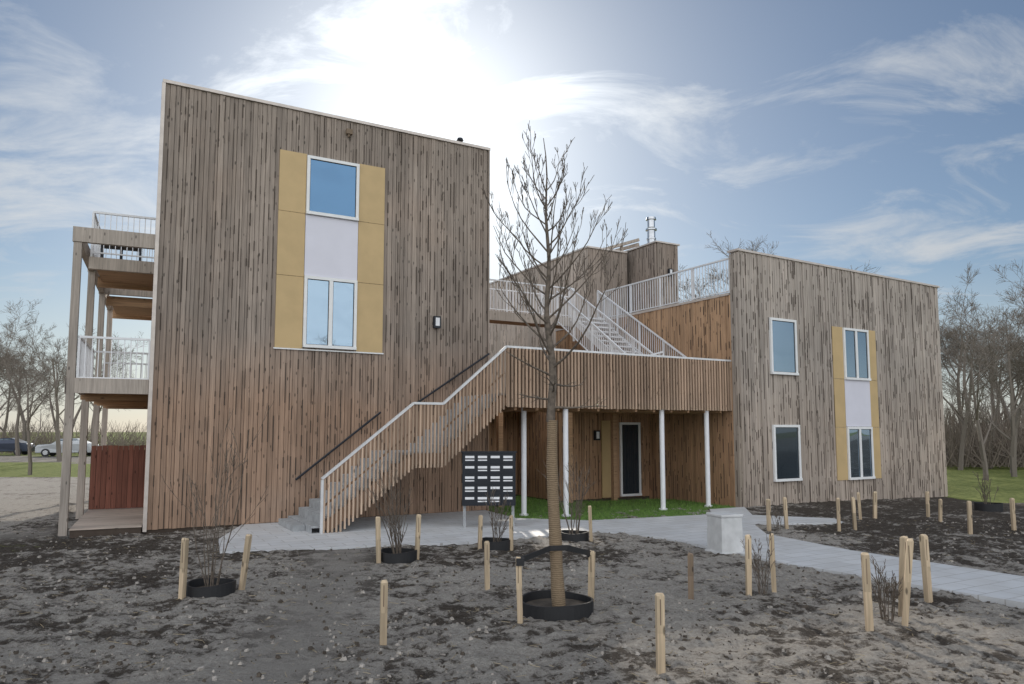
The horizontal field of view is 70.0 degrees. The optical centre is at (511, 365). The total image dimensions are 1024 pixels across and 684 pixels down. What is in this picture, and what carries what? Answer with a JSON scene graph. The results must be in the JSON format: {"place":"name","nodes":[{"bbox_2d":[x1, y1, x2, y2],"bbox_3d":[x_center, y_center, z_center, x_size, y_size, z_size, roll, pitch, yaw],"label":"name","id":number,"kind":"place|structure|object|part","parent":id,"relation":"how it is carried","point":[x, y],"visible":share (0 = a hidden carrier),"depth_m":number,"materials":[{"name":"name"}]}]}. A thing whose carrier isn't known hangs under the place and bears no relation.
{"place":"outdoors","nodes":[
{"label":"outdoors","id":0,"kind":"place"},
{"bbox_2d":[0,432,1023,683],"bbox_3d":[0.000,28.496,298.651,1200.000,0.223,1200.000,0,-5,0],"label":"ground","id":1,"kind":"structure","parent":0,"point":[32,502],"depth_m":8.53,"materials":[{"name":"soil"}]},
{"bbox_2d":[0,438,34,454],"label":"parked car","id":2,"kind":"object","parent":1,"relation":"on","point":[7,444],"visible":0.67,"depth_m":62.06,"materials":[{"name":"blue paint"}]},
{"bbox_2d":[0,356,45,417],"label":"bare tree","id":3,"kind":"object","parent":1,"relation":"on","point":[12,397],"visible":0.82,"depth_m":38.01,"materials":[{"name":"brown plant"}]},
{"bbox_2d":[0,353,77,474],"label":"bare tree","id":4,"kind":"object","parent":1,"relation":"on","point":[28,420],"visible":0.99,"depth_m":34.59,"materials":[{"name":"brown plant"}]},
{"bbox_2d":[35,438,98,456],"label":"parked car","id":5,"kind":"object","parent":1,"relation":"on","point":[45,450],"visible":0.5,"depth_m":58.74,"materials":[{"name":"silver paint"}]},
{"bbox_2d":[58,211,155,537],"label":"timber balconies","id":6,"kind":"structure","parent":1,"relation":"on","point":[116,493],"depth_m":17.19,"materials":[{"name":"wood"}]},
{"bbox_2d":[178,538,188,598],"bbox_3d":[-4.092,2.626,9.098,0.091,0.968,0.071,-2,-5,17],"label":"wooden stake","id":7,"kind":"object","parent":1,"relation":"on","point":[183,567],"visible":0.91,"depth_m":9.08,"materials":[{"name":"brown wood"}]},
{"bbox_2d":[161,401,273,597],"bbox_3d":[-3.662,1.718,9.454,1.160,2.539,1.414,0,-5,0],"label":"bare shrub","id":8,"kind":"object","parent":1,"relation":"on","point":[212,586],"visible":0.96,"depth_m":9.43,"materials":[{"name":"brown plant"}]},
{"bbox_2d":[238,534,251,589],"bbox_3d":[-3.488,2.671,9.524,0.170,0.952,0.061,-1,-5,14],"label":"wooden stake","id":9,"kind":"object","parent":1,"relation":"on","point":[245,560],"visible":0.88,"depth_m":9.51,"materials":[{"name":"brown wood"}]},
{"bbox_2d":[146,85,487,533],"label":"walls","id":10,"kind":"structure","parent":1,"relation":"on","point":[175,529],"depth_m":16.19,"materials":[{"name":"brown wood"}]},
{"bbox_2d":[142,79,490,531],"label":"roof edge trim","id":11,"kind":"structure","parent":10,"relation":"attached to","point":[218,92],"depth_m":16.09,"materials":[{"name":"silver metal"}]},
{"bbox_2d":[147,84,486,529],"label":"front cladding","id":12,"kind":"structure","parent":10,"relation":"attached to","point":[451,288],"depth_m":16.86,"materials":[{"name":"brown wood"}]},
{"bbox_2d":[273,149,384,353],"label":"window surround panels","id":13,"kind":"object","parent":12,"relation":"attached to","point":[334,248],"visible":1,"depth_m":17.50,"materials":[{"name":"beige wood"}]},
{"bbox_2d":[306,155,359,221],"bbox_3d":[-4.321,-4.287,17.683,1.270,1.430,0.095,3,-6,-29],"label":"window","id":14,"kind":"structure","parent":13,"relation":"attached to","point":[332,188],"depth_m":17.68,"materials":[{"name":"blue glass"}]},
{"bbox_2d":[302,275,357,349],"bbox_3d":[-4.321,-1.254,17.416,1.270,1.700,0.095,3,-6,-29],"label":"window","id":15,"kind":"structure","parent":12,"relation":"attached to","point":[329,313],"depth_m":17.41,"materials":[{"name":"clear glass"}]},
{"bbox_2d":[346,128,352,136],"bbox_3d":[-3.999,-5.718,17.973,0.150,0.190,0.095,3,-6,-29],"label":"overflow spout","id":16,"kind":"object","parent":12,"relation":"attached to","point":[349,132],"visible":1,"depth_m":17.94,"materials":[{"name":"brown metal"}]},
{"bbox_2d":[433,316,440,327],"bbox_3d":[-1.920,-1.119,18.720,0.180,0.300,0.108,3,-6,-29],"label":"wall lamp","id":17,"kind":"object","parent":12,"relation":"attached to","point":[436,321],"visible":1,"depth_m":18.68,"materials":[{"name":"metal"}]},
{"bbox_2d":[375,516,380,562],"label":"wooden stake","id":18,"kind":"object","parent":1,"relation":"on","point":[378,538],"visible":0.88,"depth_m":11.67,"materials":[{"name":"brown wood"}]},
{"bbox_2d":[379,579,387,644],"bbox_3d":[-1.259,2.520,7.162,0.067,0.839,0.077,1,-5,-16],"label":"wooden stake","id":19,"kind":"object","parent":1,"relation":"on","point":[383,607],"visible":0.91,"depth_m":7.14,"materials":[{"name":"brown wood"}]},
{"bbox_2d":[364,462,416,563],"bbox_3d":[-1.948,2.393,11.946,0.786,1.633,0.851,2,-6,-25],"label":"bare shrub","id":20,"kind":"object","parent":1,"relation":"on","point":[392,554],"visible":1,"depth_m":11.89,"materials":[{"name":"brown plant"}]},
{"bbox_2d":[278,346,506,533],"bbox_3d":[-2.437,1.551,16.957,5.374,4.191,2.309,3,-6,-29],"label":"outdoor staircase","id":21,"kind":"structure","parent":1,"relation":"on","point":[448,427],"depth_m":15.98,"materials":[{"name":"concrete"}]},
{"bbox_2d":[415,514,420,559],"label":"wooden stake","id":22,"kind":"object","parent":1,"relation":"on","point":[417,532],"visible":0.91,"depth_m":11.92,"materials":[{"name":"brown wood"}]},
{"bbox_2d":[478,515,482,548],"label":"wooden stake","id":23,"kind":"object","parent":1,"relation":"on","point":[480,524],"visible":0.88,"depth_m":12.97,"materials":[{"name":"brown wood"}]},
{"bbox_2d":[484,541,489,589],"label":"wooden stake","id":24,"kind":"object","parent":1,"relation":"on","point":[487,564],"visible":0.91,"depth_m":9.75,"materials":[{"name":"brown wood"}]},
{"bbox_2d":[461,451,516,526],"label":"mailbox bank","id":25,"kind":"structure","parent":1,"relation":"on","point":[483,472],"depth_m":15.63,"materials":[{"name":"metal"}]},
{"bbox_2d":[480,486,512,550],"bbox_3d":[-0.275,2.722,12.957,0.579,1.154,0.868,0,-5,0],"label":"bare shrub","id":26,"kind":"object","parent":1,"relation":"on","point":[499,543],"visible":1,"depth_m":12.96,"materials":[{"name":"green plant"}]},
{"bbox_2d":[509,515,512,550],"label":"wooden stake","id":27,"kind":"object","parent":1,"relation":"on","point":[511,530],"visible":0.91,"depth_m":12.97,"materials":[{"name":"brown wood"}]},
{"bbox_2d":[0,231,1023,472],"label":"distant bare trees","id":28,"kind":"object","parent":1,"relation":"on","point":[1017,371],"visible":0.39,"depth_m":49.35,"materials":[{"name":"brown plant"}]},
{"bbox_2d":[0,399,1023,467],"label":"distant thicket","id":29,"kind":"object","parent":1,"relation":"on","point":[1001,447],"visible":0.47,"depth_m":44.16,"materials":[{"name":"brown plant"}]},
{"bbox_2d":[1,521,1022,683],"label":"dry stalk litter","id":30,"kind":"object","parent":1,"relation":"on","point":[488,613],"visible":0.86,"depth_m":7.83,"materials":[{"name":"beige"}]},
{"bbox_2d":[516,557,522,623],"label":"wooden stake","id":31,"kind":"object","parent":1,"relation":"on","point":[519,594],"visible":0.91,"depth_m":8.00,"materials":[{"name":"brown wood"}]},
{"bbox_2d":[481,120,627,621],"bbox_3d":[0.507,0.009,8.800,1.797,5.938,1.917,0,-5,0],"label":"young tree","id":32,"kind":"object","parent":1,"relation":"on","point":[557,602],"visible":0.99,"depth_m":8.64,"materials":[{"name":"brown plant"}]},
{"bbox_2d":[539,457,595,541],"bbox_3d":[1.104,2.530,14.203,0.746,1.757,1.152,3,-6,-32],"label":"bare shrub","id":33,"kind":"object","parent":1,"relation":"on","point":[577,535],"visible":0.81,"depth_m":14.06,"materials":[{"name":"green plant"}]},
{"bbox_2d":[489,216,679,506],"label":"courtyard range","id":34,"kind":"structure","parent":1,"relation":"on","point":[611,450],"depth_m":23.87,"materials":[{"name":"brown wood"}]},
{"bbox_3d":[1.849,2.948,23.459,3.059,2.350,0.819,-3,-6,32],"label":"ochre door panel","id":35,"kind":"part","parent":34,"relation":"part of","materials":[{"name":"brown wood"}]},
{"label":"glazed doors","id":36,"kind":"part","parent":34,"relation":"part of","materials":[{"name":"glass"}]},
{"bbox_2d":[588,505,592,541],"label":"wooden stake","id":37,"kind":"object","parent":1,"relation":"on","point":[590,523],"visible":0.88,"depth_m":13.86,"materials":[{"name":"brown wood"}]},
{"bbox_2d":[588,550,594,598],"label":"wooden stake","id":38,"kind":"object","parent":1,"relation":"on","point":[591,575],"visible":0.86,"depth_m":8.89,"materials":[{"name":"brown wood"}]},
{"bbox_2d":[485,345,731,516],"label":"elevated walkway","id":39,"kind":"structure","parent":1,"relation":"on","point":[661,385],"depth_m":18.71,"materials":[{"name":"brown wood"}]},
{"bbox_2d":[556,287,685,357],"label":"staircase","id":40,"kind":"structure","parent":39,"relation":"on","point":[593,336],"depth_m":23.62,"materials":[{"name":"white metal"}]},
{"bbox_2d":[655,593,665,674],"bbox_3d":[1.292,2.426,6.365,0.070,0.886,0.074,0,-5,-5],"label":"wooden stake","id":41,"kind":"object","parent":1,"relation":"on","point":[660,627],"visible":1,"depth_m":6.35,"materials":[{"name":"brown wood"}]},
{"bbox_2d":[688,552,693,599],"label":"wooden stake","id":42,"kind":"object","parent":1,"relation":"on","point":[690,576],"visible":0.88,"depth_m":9.14,"materials":[{"name":"brown wood"}]},
{"bbox_2d":[705,511,744,553],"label":"concrete bollard block","id":43,"kind":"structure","parent":1,"relation":"on","point":[724,532],"depth_m":12.47,"materials":[{"name":"grey concrete"}]},
{"bbox_2d":[745,534,751,595],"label":"wooden stake","id":44,"kind":"object","parent":1,"relation":"on","point":[748,566],"visible":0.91,"depth_m":9.36,"materials":[{"name":"brown wood"}]},
{"bbox_2d":[740,530,775,594],"bbox_3d":[3.207,2.538,9.483,0.424,0.874,0.430,-3,-6,31],"label":"bare shrub","id":45,"kind":"object","parent":1,"relation":"on","point":[758,560],"visible":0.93,"depth_m":9.43,"materials":[{"name":"brown plant"}]},
{"bbox_2d":[766,499,770,530],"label":"wooden stake","id":46,"kind":"object","parent":1,"relation":"on","point":[768,510],"visible":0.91,"depth_m":15.23,"materials":[{"name":"brown wood"}]},
{"bbox_2d":[769,533,776,592],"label":"wooden stake","id":47,"kind":"object","parent":1,"relation":"on","point":[773,569],"visible":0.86,"depth_m":9.52,"materials":[{"name":"brown wood"}]},
{"bbox_2d":[771,505,783,529],"bbox_3d":[5.549,3.212,15.363,0.256,0.565,0.398,0,-5,0],"label":"bare shrub","id":48,"kind":"object","parent":1,"relation":"on","point":[776,516],"visible":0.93,"depth_m":15.42,"materials":[{"name":"brown plant"}]},
{"bbox_2d":[783,497,788,528],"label":"wooden stake","id":49,"kind":"object","parent":1,"relation":"on","point":[785,512],"visible":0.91,"depth_m":15.52,"materials":[{"name":"brown wood"}]},
{"bbox_2d":[836,498,840,530],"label":"wooden stake","id":50,"kind":"object","parent":1,"relation":"on","point":[838,514],"visible":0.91,"depth_m":15.41,"materials":[{"name":"brown wood"}]},
{"bbox_2d":[851,497,856,529],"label":"wooden stake","id":51,"kind":"object","parent":1,"relation":"on","point":[854,513],"visible":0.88,"depth_m":15.63,"materials":[{"name":"brown wood"}]},
{"bbox_2d":[857,492,861,519],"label":"wooden stake","id":52,"kind":"object","parent":1,"relation":"on","point":[859,506],"visible":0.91,"depth_m":17.21,"materials":[{"name":"brown wood"}]},
{"bbox_2d":[861,552,873,631],"bbox_3d":[3.743,2.476,7.692,0.084,1.020,0.068,0,-5,5],"label":"wooden stake","id":53,"kind":"object","parent":1,"relation":"on","point":[867,589],"visible":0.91,"depth_m":7.68,"materials":[{"name":"brown wood"}]},
{"bbox_2d":[873,491,876,518],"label":"wooden stake","id":54,"kind":"object","parent":1,"relation":"on","point":[874,504],"visible":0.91,"depth_m":17.44,"materials":[{"name":"brown wood"}]},
{"bbox_2d":[870,556,902,621],"bbox_3d":[4.129,2.481,8.124,0.402,0.749,0.410,0,-5,0],"label":"bare shrub","id":55,"kind":"object","parent":1,"relation":"on","point":[886,589],"visible":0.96,"depth_m":8.06,"materials":[{"name":"brown plant"}]},
{"bbox_2d":[898,536,907,616],"bbox_3d":[4.452,2.496,8.326,0.168,1.090,0.065,2,-6,-24],"label":"wooden stake","id":56,"kind":"object","parent":1,"relation":"on","point":[902,548],"visible":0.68,"depth_m":8.33,"materials":[{"name":"brown wood"}]},
{"bbox_2d":[901,538,913,626],"bbox_3d":[4.283,2.442,7.932,0.171,1.129,0.064,-2,-5,21],"label":"wooden stake","id":57,"kind":"object","parent":1,"relation":"on","point":[907,580],"visible":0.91,"depth_m":7.91,"materials":[{"name":"brown wood"}]},
{"bbox_2d":[919,534,932,602],"bbox_3d":[5.199,2.618,9.175,0.100,0.996,0.077,2,-5,-20],"label":"wooden stake","id":58,"kind":"object","parent":1,"relation":"on","point":[925,567],"visible":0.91,"depth_m":9.16,"materials":[{"name":"brown wood"}]},
{"bbox_2d":[925,491,929,516],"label":"wooden stake","id":59,"kind":"object","parent":1,"relation":"on","point":[927,504],"visible":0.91,"depth_m":17.76,"materials":[{"name":"brown wood"}]},
{"bbox_2d":[938,499,941,521],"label":"wooden stake","id":60,"kind":"object","parent":1,"relation":"on","point":[939,510],"visible":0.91,"depth_m":16.85,"materials":[{"name":"brown wood"}]},
{"bbox_2d":[966,501,972,533],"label":"wooden stake","id":61,"kind":"object","parent":1,"relation":"on","point":[969,518],"visible":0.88,"depth_m":14.77,"materials":[{"name":"brown wood"}]},
{"bbox_2d":[939,321,1023,479],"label":"bare tree","id":62,"kind":"object","parent":1,"relation":"on","point":[977,417],"visible":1,"depth_m":33.25,"materials":[{"name":"brown plant"}]},
{"bbox_2d":[942,314,1023,476],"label":"bare tree","id":63,"kind":"object","parent":1,"relation":"on","point":[1013,466],"visible":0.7,"depth_m":36.27,"materials":[{"name":"brown plant"}]},
{"bbox_2d":[972,469,1002,511],"bbox_3d":[12.800,3.305,19.686,0.660,1.175,0.660,0,-5,0],"label":"bare shrub","id":64,"kind":"object","parent":1,"relation":"on","point":[986,506],"visible":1,"depth_m":19.57,"materials":[{"name":"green plant"}]},
{"bbox_2d":[1009,498,1016,530],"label":"wooden stake","id":65,"kind":"object","parent":1,"relation":"on","point":[1012,513],"visible":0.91,"depth_m":15.53,"materials":[{"name":"brown wood"}]},
{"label":"walls","id":66,"kind":"object","parent":1,"relation":"on","visible":0},
{"bbox_2d":[556,295,735,506],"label":"side cladding","id":67,"kind":"structure","parent":66,"relation":"attached to","point":[700,329],"depth_m":21.86,"materials":[{"name":"brown wood"}]},
{"bbox_2d":[603,258,729,316],"bbox_3d":[4.738,-2.329,23.392,0.050,1.092,5.885,3,-6,-30],"label":"terrace railing","id":68,"kind":"object","parent":66,"relation":"on","point":[667,275],"visible":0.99,"depth_m":22.98,"materials":[{"name":"white metal"}]},
{"bbox_2d":[729,252,744,506],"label":"corner cladding","id":69,"kind":"structure","parent":66,"relation":"attached to","point":[737,383],"depth_m":20.38,"materials":[{"name":"brown wood"}]},
{"bbox_2d":[555,248,939,330],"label":"roof edge trim","id":70,"kind":"structure","parent":66,"relation":"attached to","point":[764,254],"depth_m":22.56,"materials":[{"name":"silver metal"}]},
{"bbox_2d":[738,251,947,506],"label":"front cladding","id":71,"kind":"structure","parent":66,"relation":"attached to","point":[898,317],"depth_m":22.20,"materials":[{"name":"brown wood"}]},
{"bbox_2d":[769,317,798,375],"bbox_3d":[7.878,-0.555,21.185,1.120,1.630,0.095,3,-6,-30],"label":"bedroom window","id":72,"kind":"structure","parent":71,"relation":"attached to","point":[783,349],"depth_m":21.19,"materials":[{"name":"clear glass"}]},
{"bbox_2d":[772,425,802,481],"bbox_3d":[7.878,2.488,20.917,1.120,1.600,0.095,3,-6,-30],"label":"window","id":73,"kind":"structure","parent":71,"relation":"attached to","point":[786,441],"depth_m":20.92,"materials":[{"name":"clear glass"}]},
{"bbox_2d":[832,326,881,479],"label":"window surround panels","id":74,"kind":"object","parent":71,"relation":"attached to","point":[856,402],"visible":1,"depth_m":22.58,"materials":[{"name":"beige wood"}]},
{"bbox_2d":[842,327,870,380],"bbox_3d":[10.779,-0.356,22.870,1.240,1.610,0.095,3,-6,-30],"label":"window","id":75,"kind":"structure","parent":74,"relation":"attached to","point":[856,356],"depth_m":22.86,"materials":[{"name":"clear glass"}]},
{"bbox_2d":[846,427,875,479],"bbox_3d":[10.779,2.692,22.601,1.240,1.610,0.095,3,-6,-30],"label":"window","id":76,"kind":"structure","parent":71,"relation":"attached to","point":[860,453],"depth_m":22.59,"materials":[{"name":"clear glass"}]},
{"bbox_2d":[0,0,1023,431],"label":"sky","id":77,"kind":"structure","parent":0,"point":[888,135],"materials":[{"name":"blue"}]},
{"bbox_2d":[489,495,733,519],"bbox_3d":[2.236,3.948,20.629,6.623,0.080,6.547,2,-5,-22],"label":"courtyard lawn","id":78,"kind":"structure","parent":0,"point":[611,504],"depth_m":19.30,"materials":[{"name":"green plant"}]},
{"bbox_2d":[219,507,1023,608],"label":"paved path","id":79,"kind":"structure","parent":0,"point":[443,529],"depth_m":14.02,"materials":[{"name":"concrete"}]}
]}

